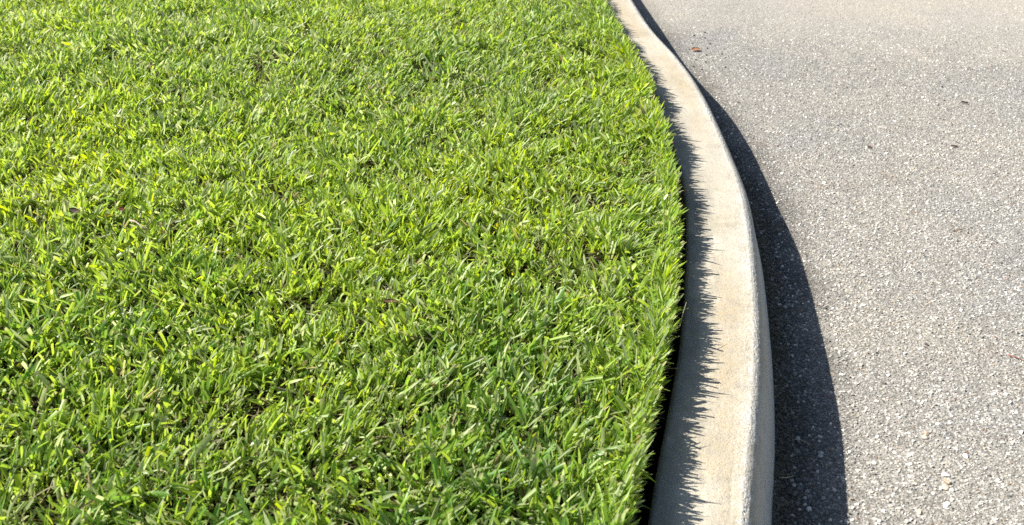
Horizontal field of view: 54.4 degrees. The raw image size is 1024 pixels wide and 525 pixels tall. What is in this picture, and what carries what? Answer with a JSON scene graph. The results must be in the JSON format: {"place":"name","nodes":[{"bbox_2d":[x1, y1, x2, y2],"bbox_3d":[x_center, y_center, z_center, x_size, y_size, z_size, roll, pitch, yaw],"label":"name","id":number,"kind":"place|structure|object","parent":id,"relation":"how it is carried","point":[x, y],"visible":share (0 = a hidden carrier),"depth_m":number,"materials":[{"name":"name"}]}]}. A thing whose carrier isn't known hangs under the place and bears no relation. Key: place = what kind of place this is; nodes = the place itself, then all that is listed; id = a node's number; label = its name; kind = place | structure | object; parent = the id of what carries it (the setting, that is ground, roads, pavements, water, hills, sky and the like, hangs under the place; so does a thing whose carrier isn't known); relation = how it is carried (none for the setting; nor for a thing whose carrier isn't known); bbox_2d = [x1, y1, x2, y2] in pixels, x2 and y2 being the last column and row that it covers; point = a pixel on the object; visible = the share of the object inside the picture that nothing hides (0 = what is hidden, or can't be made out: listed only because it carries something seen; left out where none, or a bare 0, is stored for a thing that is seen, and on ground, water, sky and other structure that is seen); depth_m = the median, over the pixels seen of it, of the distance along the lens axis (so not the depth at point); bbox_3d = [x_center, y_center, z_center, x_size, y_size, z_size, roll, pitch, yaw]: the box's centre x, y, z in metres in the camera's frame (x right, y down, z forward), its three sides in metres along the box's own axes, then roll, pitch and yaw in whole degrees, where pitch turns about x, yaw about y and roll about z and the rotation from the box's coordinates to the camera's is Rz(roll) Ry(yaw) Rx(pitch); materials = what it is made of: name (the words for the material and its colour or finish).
{"place":"outdoors","nodes":[
{"label":"outdoors","id":0,"kind":"place"},
{"bbox_2d":[0,0,688,524],"bbox_3d":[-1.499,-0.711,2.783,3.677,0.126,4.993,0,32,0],"label":"grass","id":1,"kind":"structure","parent":0,"point":[124,28],"depth_m":1.63,"materials":[{"name":"green plant"}]},
{"bbox_2d":[67,207,79,212],"bbox_3d":[-0.761,-0.090,1.728,0.026,0.005,0.011,8,50,12],"label":"dry leaf","id":2,"kind":"object","parent":1,"relation":"on","point":[75,210],"visible":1,"depth_m":1.73,"materials":[{"name":"brown plant"}]},
{"bbox_2d":[129,220,150,229],"bbox_3d":[-0.634,-0.064,1.696,0.051,0.007,0.005,19,37,28],"label":"twig","id":3,"kind":"object","parent":1,"relation":"on","point":[138,224],"visible":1,"depth_m":1.70,"materials":[{"name":"beige wood"}]},
{"bbox_2d":[384,299,398,302],"bbox_3d":[-0.182,0.059,1.503,0.024,0.004,0.009,3,32,5],"label":"dry leaf","id":4,"kind":"object","parent":1,"relation":"on","point":[389,300],"visible":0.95,"depth_m":1.50,"materials":[{"name":"brown plant"}]},
{"bbox_2d":[632,0,1023,524],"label":"road","id":5,"kind":"structure","parent":0,"point":[720,15],"depth_m":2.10,"materials":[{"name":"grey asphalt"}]},
{"bbox_2d":[605,0,774,524],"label":"kerb","id":6,"kind":"structure","parent":5,"relation":"on","point":[715,465],"depth_m":1.50,"materials":[{"name":"concrete"}]},
{"bbox_2d":[719,126,806,524],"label":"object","id":7,"kind":"object","parent":5,"relation":"on","point":[774,335],"visible":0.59,"depth_m":1.62,"materials":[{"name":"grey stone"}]},
{"bbox_2d":[784,487,792,494],"bbox_3d":[0.391,0.323,1.412,0.012,0.009,0.014,7,32,11],"label":"pebble","id":8,"kind":"object","parent":5,"relation":"on","point":[788,490],"visible":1,"depth_m":1.41,"materials":[{"name":"grey stone"}]},
{"bbox_2d":[942,484,948,489],"bbox_3d":[0.618,0.320,1.419,0.009,0.005,0.012,6,32,10],"label":"pebble","id":9,"kind":"object","parent":5,"relation":"on","point":[945,486],"visible":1,"depth_m":1.42,"materials":[{"name":"beige stone"}]},
{"bbox_2d":[942,472,949,476],"bbox_3d":[0.629,0.307,1.442,0.012,0.004,0.009,13,34,20],"label":"pebble","id":10,"kind":"object","parent":5,"relation":"on","point":[945,474],"visible":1,"depth_m":1.44,"materials":[{"name":"white stone"}]}
]}

